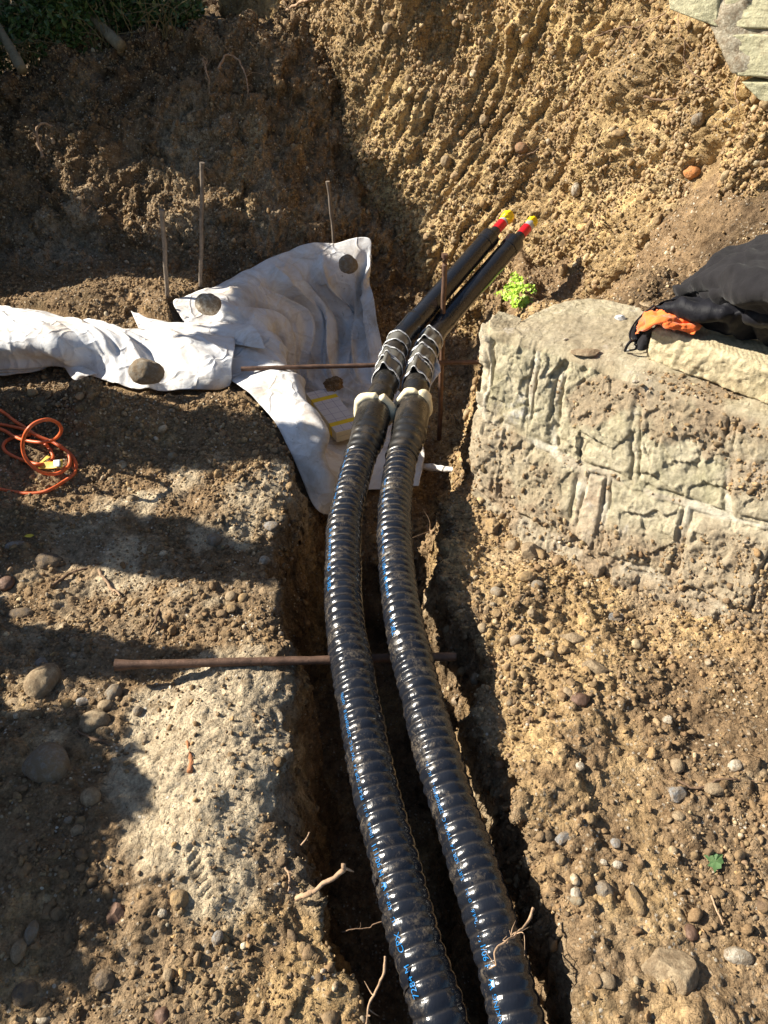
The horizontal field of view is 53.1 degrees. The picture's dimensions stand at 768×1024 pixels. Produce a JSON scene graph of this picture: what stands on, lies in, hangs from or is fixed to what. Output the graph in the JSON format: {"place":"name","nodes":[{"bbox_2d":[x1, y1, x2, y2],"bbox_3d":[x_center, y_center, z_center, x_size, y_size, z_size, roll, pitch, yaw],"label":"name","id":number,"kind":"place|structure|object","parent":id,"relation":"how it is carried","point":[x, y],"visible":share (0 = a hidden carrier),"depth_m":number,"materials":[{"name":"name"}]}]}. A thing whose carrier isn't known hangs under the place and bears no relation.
{"place":"outdoors","nodes":[
{"label":"outdoors","id":0,"kind":"place"},
{"bbox_2d":[0,0,767,1023],"bbox_3d":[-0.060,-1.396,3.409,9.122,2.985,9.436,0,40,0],"label":"ground","id":1,"kind":"structure","parent":0,"point":[150,838],"depth_m":2.16,"materials":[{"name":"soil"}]},
{"bbox_2d":[0,575,14,591],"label":"stone","id":2,"kind":"object","parent":1,"relation":"on","point":[7,582],"visible":1,"depth_m":2.34,"materials":[{"name":"stone"}]},
{"bbox_2d":[0,23,26,73],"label":"branch","id":3,"kind":"object","parent":1,"relation":"on","point":[16,58],"visible":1,"depth_m":4.37,"materials":[{"name":"plant"}]},
{"bbox_2d":[0,0,35,74],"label":"shrub","id":4,"kind":"object","parent":1,"relation":"on","point":[3,53],"visible":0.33,"depth_m":4.64,"materials":[{"name":"green plant"}]},
{"bbox_2d":[10,938,26,963],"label":"stone","id":5,"kind":"object","parent":1,"relation":"on","point":[18,949],"visible":1,"depth_m":1.51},
{"bbox_2d":[6,607,34,617],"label":"stone","id":6,"kind":"object","parent":1,"relation":"on","point":[24,612],"visible":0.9,"depth_m":2.25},
{"bbox_2d":[11,979,37,1006],"bbox_3d":[-0.686,0.920,1.467,0.047,0.032,0.043,-15,42,-18],"label":"stone","id":7,"kind":"object","parent":1,"relation":"on","point":[23,992],"visible":1,"depth_m":1.46,"materials":[{"name":"stone"}]},
{"bbox_2d":[24,920,38,946],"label":"stone","id":8,"kind":"object","parent":1,"relation":"on","point":[31,932],"visible":1,"depth_m":1.54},
{"bbox_2d":[0,409,77,494],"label":"orange cable","id":9,"kind":"object","parent":1,"relation":"on","point":[51,463],"visible":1,"depth_m":2.72,"materials":[{"name":"plastic"}]},
{"bbox_2d":[0,1,78,78],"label":"grass tuft","id":10,"kind":"object","parent":1,"relation":"on","point":[28,50],"visible":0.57,"depth_m":4.49,"materials":[{"name":"green plant"}]},
{"bbox_2d":[23,663,60,699],"bbox_3d":[-0.904,0.447,2.027,0.084,0.070,0.116,0,40,0],"label":"stone","id":11,"kind":"object","parent":1,"relation":"on","point":[42,681],"visible":0.99,"depth_m":2.00,"materials":[{"name":"stone"}]},
{"bbox_2d":[33,122,52,158],"bbox_3d":[-1.950,-2.114,4.368,0.130,0.172,0.120,0,40,0],"label":"slope root","id":12,"kind":"object","parent":1,"relation":"on","point":[36,135],"visible":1,"depth_m":4.36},
{"bbox_2d":[36,1016,50,1023],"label":"stone","id":13,"kind":"object","parent":1,"relation":"on","point":[44,1020],"visible":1,"depth_m":1.43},
{"bbox_2d":[22,741,69,783],"bbox_3d":[-0.797,0.597,1.823,0.107,0.079,0.098,19,43,21],"label":"stone","id":14,"kind":"object","parent":1,"relation":"on","point":[48,761],"visible":0.96,"depth_m":1.79,"materials":[{"name":"stone"}]},
{"bbox_2d":[34,552,62,569],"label":"stone","id":15,"kind":"object","parent":1,"relation":"on","point":[44,560],"visible":0.98,"depth_m":2.42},
{"bbox_2d":[0,0,129,66],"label":"shrub","id":16,"kind":"object","parent":1,"relation":"on","point":[53,14],"visible":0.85,"depth_m":4.46,"materials":[{"name":"green plant"}]},
{"bbox_2d":[51,562,98,586],"bbox_3d":[-0.963,0.191,2.388,0.156,0.031,0.034,-28,47,-29],"label":"twig","id":17,"kind":"object","parent":1,"relation":"on","point":[65,576],"visible":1,"depth_m":2.39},
{"bbox_2d":[70,824,83,835],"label":"stone","id":18,"kind":"object","parent":1,"relation":"on","point":[77,830],"visible":1,"depth_m":1.70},
{"bbox_2d":[76,697,88,705],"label":"stone","id":19,"kind":"object","parent":1,"relation":"on","point":[81,701],"visible":1,"depth_m":1.98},
{"bbox_2d":[80,786,100,806],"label":"stone","id":20,"kind":"object","parent":1,"relation":"on","point":[90,796],"visible":1,"depth_m":1.74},
{"bbox_2d":[76,730,108,745],"bbox_3d":[-0.723,0.557,1.895,0.099,0.024,0.016,15,42,17],"label":"twig","id":21,"kind":"object","parent":1,"relation":"on","point":[103,741],"visible":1,"depth_m":1.88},
{"bbox_2d":[79,709,110,732],"bbox_3d":[-0.729,0.526,1.935,0.073,0.052,0.070,-17,43,-19],"label":"stone","id":22,"kind":"object","parent":1,"relation":"on","point":[91,720],"visible":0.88,"depth_m":1.91,"materials":[{"name":"stone"}]},
{"bbox_2d":[65,0,141,50],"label":"grass tuft","id":23,"kind":"object","parent":1,"relation":"on","point":[102,38],"visible":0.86,"depth_m":4.44,"materials":[{"name":"green plant"}]},
{"bbox_2d":[97,699,111,710],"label":"stone","id":24,"kind":"object","parent":1,"relation":"on","point":[105,705],"visible":0.95,"depth_m":1.97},
{"bbox_2d":[94,968,115,990],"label":"stone","id":25,"kind":"object","parent":1,"relation":"on","point":[104,979],"visible":1,"depth_m":1.48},
{"bbox_2d":[85,12,125,51],"bbox_3d":[-1.853,-3.061,4.571,0.940,0.462,0.072,32,49,32],"label":"branch","id":26,"kind":"object","parent":1,"relation":"on","point":[114,40],"visible":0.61,"depth_m":4.46,"materials":[{"name":"plant"}]},
{"bbox_2d":[97,568,120,596],"bbox_3d":[-0.846,0.225,2.361,0.018,0.041,0.136,-29,48,-30],"label":"twig","id":27,"kind":"object","parent":1,"relation":"on","point":[102,576],"visible":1,"depth_m":2.36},
{"bbox_2d":[104,683,121,700],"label":"stone","id":28,"kind":"object","parent":1,"relation":"on","point":[112,692],"visible":0.88,"depth_m":2.00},
{"bbox_2d":[106,902,124,924],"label":"stone","id":29,"kind":"object","parent":1,"relation":"on","point":[115,914],"visible":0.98,"depth_m":1.57,"materials":[{"name":"stone"}]},
{"bbox_2d":[0,305,234,390],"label":"folded geotextile","id":30,"kind":"object","parent":1,"relation":"on","point":[31,340],"visible":0.96,"depth_m":3.16,"materials":[{"name":"fabric"}]},
{"bbox_2d":[128,358,164,384],"bbox_3d":[-0.933,-0.551,3.017,0.138,0.107,0.095,0,40,0],"label":"stone","id":31,"kind":"object","parent":30,"relation":"on","point":[142,371],"visible":1,"depth_m":2.99,"materials":[{"name":"stone"}]},
{"bbox_2d":[128,0,189,40],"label":"grass tuft","id":32,"kind":"object","parent":1,"relation":"on","point":[163,26],"visible":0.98,"depth_m":4.41,"materials":[{"name":"green plant"}]},
{"bbox_2d":[111,0,207,32],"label":"shrub","id":33,"kind":"object","parent":1,"relation":"on","point":[194,6],"visible":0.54,"depth_m":4.55,"materials":[{"name":"green plant"}]},
{"bbox_2d":[154,1006,168,1023],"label":"stone","id":34,"kind":"object","parent":1,"relation":"on","point":[161,1014],"visible":1,"depth_m":1.44,"materials":[{"name":"stone"}]},
{"bbox_2d":[159,209,169,297],"bbox_3d":[-1.022,-1.142,3.602,0.088,0.538,0.027,-12,41,-14],"label":"steel stake","id":35,"kind":"object","parent":1,"relation":"on","point":[164,244],"visible":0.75,"depth_m":3.54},
{"bbox_2d":[163,968,173,981],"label":"stone","id":36,"kind":"object","parent":1,"relation":"on","point":[168,974],"visible":1,"depth_m":1.49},
{"bbox_2d":[170,889,188,910],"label":"stone","id":37,"kind":"object","parent":1,"relation":"on","point":[179,898],"visible":1,"depth_m":1.57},
{"bbox_2d":[186,740,193,772],"bbox_3d":[-0.462,0.579,1.827,0.019,0.021,0.092,-9,41,-11],"label":"bark strip","id":38,"kind":"object","parent":1,"relation":"on","point":[190,764],"visible":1,"depth_m":1.81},
{"bbox_2d":[131,311,265,348],"bbox_3d":[-0.849,-0.829,3.453,0.813,0.053,0.195,13,42,16],"label":"geotextile flap","id":39,"kind":"object","parent":1,"relation":"on","point":[248,335],"visible":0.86,"depth_m":3.41,"materials":[{"name":"fabric"}]},
{"bbox_2d":[198,162,204,288],"bbox_3d":[-0.868,-1.312,3.649,0.127,0.657,0.024,-7,40,-8],"label":"steel stake","id":40,"kind":"object","parent":1,"relation":"on","point":[201,221],"visible":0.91,"depth_m":3.60,"materials":[{"name":"metal"}]},
{"bbox_2d":[197,53,210,104],"bbox_3d":[-1.014,-2.481,4.392,0.142,0.248,0.264,0,40,0],"label":"slope root","id":41,"kind":"object","parent":1,"relation":"on","point":[204,65],"visible":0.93,"depth_m":4.34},
{"bbox_2d":[207,534,221,545],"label":"stone","id":42,"kind":"object","parent":1,"relation":"on","point":[214,539],"visible":1,"depth_m":2.53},
{"bbox_2d":[211,930,222,945],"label":"stone","id":43,"kind":"object","parent":1,"relation":"on","point":[217,938],"visible":1,"depth_m":1.53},
{"bbox_2d":[225,591,236,601],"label":"stone","id":44,"kind":"object","parent":1,"relation":"on","point":[230,596],"visible":0.99,"depth_m":2.25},
{"bbox_2d":[217,47,267,102],"bbox_3d":[-0.831,-2.482,4.348,0.333,0.272,0.186,23,45,25],"label":"slope root","id":45,"kind":"object","parent":1,"relation":"on","point":[222,61],"visible":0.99,"depth_m":4.36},
{"bbox_2d":[238,593,248,602],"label":"stone","id":46,"kind":"object","parent":1,"relation":"on","point":[242,597],"visible":0.99,"depth_m":2.24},
{"bbox_2d":[263,521,278,530],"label":"stone","id":47,"kind":"object","parent":1,"relation":"on","point":[271,525],"visible":1,"depth_m":2.59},
{"bbox_2d":[113,652,455,670],"bbox_3d":[-0.253,0.398,2.064,0.908,0.103,0.031,-4,40,-5],"label":"steel rod","id":48,"kind":"object","parent":1,"relation":"on","point":[120,664],"visible":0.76,"depth_m":2.04,"materials":[{"name":"metal"}]},
{"bbox_2d":[324,210,514,1023],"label":"insulated pipe","id":49,"kind":"object","parent":48,"relation":"on","point":[432,993],"visible":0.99,"depth_m":1.86,"materials":[{"name":"plastic"}]},
{"bbox_2d":[173,237,424,513],"bbox_3d":[-0.377,-0.606,3.536,1.057,0.595,1.824,-9,41,-10],"label":"geotextile sheet","id":50,"kind":"object","parent":1,"relation":"on","point":[308,303],"visible":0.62,"depth_m":3.88,"materials":[{"name":"fabric"}]},
{"bbox_2d":[195,293,221,315],"bbox_3d":[-0.799,-0.943,3.498,0.120,0.106,0.092,0,40,0],"label":"stone","id":51,"kind":"object","parent":50,"relation":"on","point":[209,304],"visible":1,"depth_m":3.46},
{"bbox_2d":[306,389,353,441],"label":"insulation boards","id":52,"kind":"object","parent":50,"relation":"on","point":[330,407],"visible":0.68,"depth_m":3.66,"materials":[{"name":"plastic"}]},
{"bbox_2d":[323,376,343,391],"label":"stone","id":53,"kind":"object","parent":50,"relation":"on","point":[334,383],"visible":0.98,"depth_m":3.80,"materials":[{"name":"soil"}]},
{"bbox_2d":[339,254,357,273],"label":"stone","id":54,"kind":"object","parent":50,"relation":"on","point":[348,263],"visible":1,"depth_m":3.86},
{"bbox_2d":[241,360,480,370],"bbox_3d":[-0.066,-0.614,3.209,1.049,0.056,0.022,-4,40,-5],"label":"steel rod","id":55,"kind":"object","parent":50,"relation":"on","point":[353,365],"visible":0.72,"depth_m":3.19,"materials":[{"name":"metal"}]},
{"bbox_2d":[376,216,546,1023],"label":"insulated pipe","id":56,"kind":"object","parent":55,"relation":"on","point":[510,994],"visible":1,"depth_m":1.86,"materials":[{"name":"plastic"}]},
{"bbox_2d":[483,907,534,968],"bbox_3d":[0.259,0.831,1.490,0.170,0.078,0.060,-29,48,-30],"label":"trench root","id":57,"kind":"object","parent":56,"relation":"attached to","point":[520,930],"visible":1,"depth_m":1.48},
{"bbox_2d":[422,463,452,471],"bbox_3d":[0.265,-0.194,3.281,0.322,0.102,0.038,14,42,16],"label":"geotextile strip","id":58,"kind":"object","parent":50,"relation":"on","point":[432,467],"visible":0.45,"depth_m":3.29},
{"bbox_2d":[294,863,353,900],"bbox_3d":[-0.126,0.781,1.609,0.130,0.104,0.028,-9,41,-11],"label":"trench root","id":59,"kind":"object","parent":1,"relation":"on","point":[321,884],"visible":1,"depth_m":1.59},
{"bbox_2d":[325,181,335,242],"bbox_3d":[-0.288,-1.599,4.247,0.058,0.435,0.024,24,46,26],"label":"steel stake","id":60,"kind":"object","parent":1,"relation":"on","point":[330,210],"visible":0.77,"depth_m":4.20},
{"bbox_2d":[364,956,385,1023],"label":"trench root","id":61,"kind":"object","parent":1,"relation":"on","point":[378,985],"visible":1,"depth_m":1.47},
{"bbox_2d":[0,0,767,1023],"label":"soil crumbs","id":62,"kind":"object","parent":1,"relation":"on","point":[98,436],"visible":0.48,"depth_m":2.61,"materials":[{"name":"soil"}]},
{"bbox_2d":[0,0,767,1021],"bbox_3d":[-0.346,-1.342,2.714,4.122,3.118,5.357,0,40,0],"label":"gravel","id":63,"kind":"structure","parent":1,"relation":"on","point":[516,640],"depth_m":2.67,"materials":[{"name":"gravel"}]},
{"bbox_2d":[437,253,447,440],"bbox_3d":[0.256,-0.702,3.416,0.028,0.901,0.053,-27,47,-28],"label":"steel stake","id":64,"kind":"object","parent":1,"relation":"on","point":[442,350],"visible":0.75,"depth_m":3.41,"materials":[{"name":"metal"}]},
{"bbox_2d":[477,622,487,632],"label":"stone","id":65,"kind":"object","parent":1,"relation":"on","point":[481,628],"visible":1,"depth_m":2.18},
{"bbox_2d":[479,114,489,124],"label":"stone","id":66,"kind":"object","parent":1,"relation":"on","point":[484,120],"visible":1,"depth_m":4.01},
{"bbox_2d":[481,517,500,534],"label":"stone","id":67,"kind":"object","parent":1,"relation":"on","point":[491,525],"visible":1,"depth_m":2.55,"materials":[{"name":"stone"}]},
{"bbox_2d":[218,0,767,340],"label":"earth bank","id":68,"kind":"structure","parent":1,"relation":"on","point":[637,78],"depth_m":3.81,"materials":[{"name":"soil"}]},
{"bbox_2d":[261,0,314,18],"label":"hanging root","id":69,"kind":"object","parent":68,"relation":"hanging from","point":[299,2],"visible":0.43,"depth_m":4.51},
{"bbox_2d":[382,22,392,34],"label":"stone","id":70,"kind":"object","parent":68,"relation":"on","point":[387,28],"visible":1,"depth_m":4.04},
{"bbox_2d":[440,155,450,167],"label":"stone","id":71,"kind":"object","parent":68,"relation":"on","point":[445,161],"visible":1,"depth_m":4.16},
{"bbox_2d":[515,142,527,153],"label":"stone","id":72,"kind":"object","parent":68,"relation":"on","point":[521,147],"visible":1,"depth_m":3.83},
{"bbox_2d":[280,0,767,335],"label":"bank pebbles","id":73,"kind":"object","parent":68,"relation":"on","point":[718,103],"visible":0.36,"depth_m":3.83,"materials":[{"name":"stone"}]},
{"bbox_2d":[282,0,767,339],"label":"bank crumbs","id":74,"kind":"object","parent":68,"relation":"on","point":[711,64],"visible":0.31,"depth_m":3.77,"materials":[{"name":"soil"}]},
{"bbox_2d":[571,182,579,196],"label":"stone","id":75,"kind":"object","parent":68,"relation":"on","point":[575,190],"visible":1,"depth_m":3.65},
{"bbox_2d":[582,24,644,42],"bbox_3d":[0.985,-2.068,3.323,0.072,0.108,0.336,-15,42,-17],"label":"hanging root","id":76,"kind":"object","parent":68,"relation":"hanging from","point":[629,27],"visible":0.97,"depth_m":3.29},
{"bbox_2d":[610,129,625,137],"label":"stone","id":77,"kind":"object","parent":68,"relation":"on","point":[618,133],"visible":1,"depth_m":3.33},
{"bbox_2d":[643,84,709,100],"bbox_3d":[1.165,-1.673,3.061,0.273,0.125,0.311,14,42,17],"label":"hanging root","id":78,"kind":"object","parent":68,"relation":"hanging from","point":[656,99],"visible":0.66,"depth_m":3.16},
{"bbox_2d":[683,40,699,76],"bbox_3d":[1.225,-1.760,2.983,0.066,0.106,0.168,-8,41,-10],"label":"hanging root","id":79,"kind":"object","parent":68,"relation":"hanging from","point":[684,59],"visible":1,"depth_m":3.03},
{"bbox_2d":[691,112,704,126],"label":"stone","id":80,"kind":"object","parent":68,"relation":"on","point":[697,119],"visible":1,"depth_m":2.95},
{"bbox_2d":[669,0,767,100],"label":"masonry wall","id":81,"kind":"structure","parent":68,"relation":"on","point":[739,29],"depth_m":2.38,"materials":[{"name":"beige stone"}]},
{"bbox_2d":[505,540,518,549],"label":"stone","id":82,"kind":"object","parent":1,"relation":"on","point":[511,544],"visible":1,"depth_m":2.50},
{"bbox_2d":[494,271,536,309],"bbox_3d":[0.647,-1.060,3.768,0.134,0.228,0.555,-2,40,-2],"label":"seedling patch","id":83,"kind":"object","parent":1,"relation":"on","point":[515,290],"visible":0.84,"depth_m":3.65,"materials":[{"name":"plant"}]},
{"bbox_2d":[516,571,535,581],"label":"stone","id":84,"kind":"object","parent":1,"relation":"on","point":[525,576],"visible":1,"depth_m":2.33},
{"bbox_2d":[521,542,539,560],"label":"stone","id":85,"kind":"object","parent":1,"relation":"on","point":[528,551],"visible":0.85,"depth_m":2.44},
{"bbox_2d":[553,853,565,865],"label":"stone","id":86,"kind":"object","parent":1,"relation":"on","point":[559,859],"visible":1,"depth_m":1.64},
{"bbox_2d":[555,831,568,844],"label":"stone","id":87,"kind":"object","parent":1,"relation":"on","point":[561,838],"visible":1,"depth_m":1.69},
{"bbox_2d":[559,264,566,275],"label":"stone","id":88,"kind":"object","parent":1,"relation":"on","point":[562,269],"visible":1,"depth_m":3.67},
{"bbox_2d":[557,645,568,653],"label":"stone","id":89,"kind":"object","parent":1,"relation":"on","point":[562,649],"visible":1,"depth_m":2.11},
{"bbox_2d":[558,632,584,643],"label":"stone","id":90,"kind":"object","parent":1,"relation":"on","point":[574,637],"visible":0.99,"depth_m":2.15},
{"bbox_2d":[570,886,581,897],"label":"stone","id":91,"kind":"object","parent":1,"relation":"on","point":[575,891],"visible":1,"depth_m":1.60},
{"bbox_2d":[570,693,589,706],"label":"stone","id":92,"kind":"object","parent":1,"relation":"on","point":[581,699],"visible":0.97,"depth_m":1.95,"materials":[{"name":"stone"}]},
{"bbox_2d":[584,813,595,824],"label":"stone","id":93,"kind":"object","parent":1,"relation":"on","point":[590,818],"visible":1,"depth_m":1.72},
{"bbox_2d":[582,660,607,674],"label":"stone","id":94,"kind":"object","parent":1,"relation":"on","point":[595,667],"visible":1,"depth_m":2.04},
{"bbox_2d":[595,880,613,896],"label":"stone","id":95,"kind":"object","parent":1,"relation":"on","point":[603,888],"visible":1,"depth_m":1.60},
{"bbox_2d":[599,971,615,988],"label":"stone","id":96,"kind":"object","parent":1,"relation":"on","point":[608,979],"visible":1,"depth_m":1.47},
{"bbox_2d":[610,838,620,847],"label":"stone","id":97,"kind":"object","parent":1,"relation":"on","point":[615,842],"visible":1,"depth_m":1.68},
{"bbox_2d":[608,612,623,621],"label":"stone","id":98,"kind":"object","parent":1,"relation":"on","point":[619,618],"visible":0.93,"depth_m":2.24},
{"bbox_2d":[469,298,767,634],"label":"stone wall","id":99,"kind":"structure","parent":1,"relation":"on","point":[514,353],"depth_m":2.33,"materials":[{"name":"stone"}]},
{"bbox_2d":[571,348,599,356],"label":"stone","id":100,"kind":"object","parent":99,"relation":"on","point":[586,352],"visible":1,"depth_m":2.37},
{"bbox_2d":[466,370,767,633],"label":"wall crumbs","id":101,"kind":"object","parent":99,"relation":"on","point":[757,552],"depth_m":2.22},
{"bbox_2d":[646,325,767,403],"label":"coping slab","id":102,"kind":"structure","parent":99,"relation":"on","point":[732,363],"depth_m":2.20,"materials":[{"name":"stone"}]},
{"bbox_2d":[624,234,767,351],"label":"jacket","id":103,"kind":"object","parent":102,"relation":"on","point":[723,291],"visible":0.99,"depth_m":2.13,"materials":[{"name":"black fabric"}]},
{"bbox_2d":[625,884,645,916],"bbox_3d":[0.520,0.808,1.593,0.030,0.027,0.062,-12,42,-14],"label":"stone","id":104,"kind":"object","parent":1,"relation":"on","point":[636,903],"visible":1,"depth_m":1.58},
{"bbox_2d":[644,790,660,799],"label":"stone","id":105,"kind":"object","parent":1,"relation":"on","point":[651,794],"visible":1,"depth_m":1.77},
{"bbox_2d":[641,947,698,995],"bbox_3d":[0.558,0.887,1.491,0.101,0.061,0.088,24,45,26],"label":"stone","id":106,"kind":"object","parent":1,"relation":"on","point":[680,967],"visible":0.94,"depth_m":1.48,"materials":[{"name":"stone"}]},
{"bbox_2d":[666,786,686,802],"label":"stone","id":107,"kind":"object","parent":1,"relation":"on","point":[678,794],"visible":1,"depth_m":1.76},
{"bbox_2d":[670,758,684,772],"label":"stone","id":108,"kind":"object","parent":1,"relation":"on","point":[677,765],"visible":1,"depth_m":1.82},
{"bbox_2d":[672,811,685,820],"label":"stone","id":109,"kind":"object","parent":1,"relation":"on","point":[678,816],"visible":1,"depth_m":1.72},
{"bbox_2d":[684,923,698,941],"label":"stone","id":110,"kind":"object","parent":1,"relation":"on","point":[691,932],"visible":1,"depth_m":1.54,"materials":[{"name":"stone"}]},
{"bbox_2d":[683,165,700,179],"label":"stone","id":111,"kind":"object","parent":1,"relation":"on","point":[690,172],"visible":1,"depth_m":3.01,"materials":[{"name":"stone"}]},
{"bbox_2d":[704,852,723,872],"bbox_3d":[0.712,0.750,1.647,0.040,0.010,0.044,0,40,0],"label":"ivy leaf","id":112,"kind":"object","parent":1,"relation":"on","point":[715,860],"visible":1,"depth_m":1.65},
{"bbox_2d":[704,781,724,795],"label":"stone","id":113,"kind":"object","parent":1,"relation":"on","point":[715,788],"visible":1,"depth_m":1.77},
{"bbox_2d":[669,777,766,788],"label":"surface root","id":114,"kind":"object","parent":1,"relation":"on","point":[699,787],"visible":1,"depth_m":1.78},
{"bbox_2d":[727,759,742,771],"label":"stone","id":115,"kind":"object","parent":1,"relation":"on","point":[734,765],"visible":0.98,"depth_m":1.82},
{"bbox_2d":[723,946,753,965],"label":"stone","id":116,"kind":"object","parent":1,"relation":"on","point":[736,955],"visible":1,"depth_m":1.50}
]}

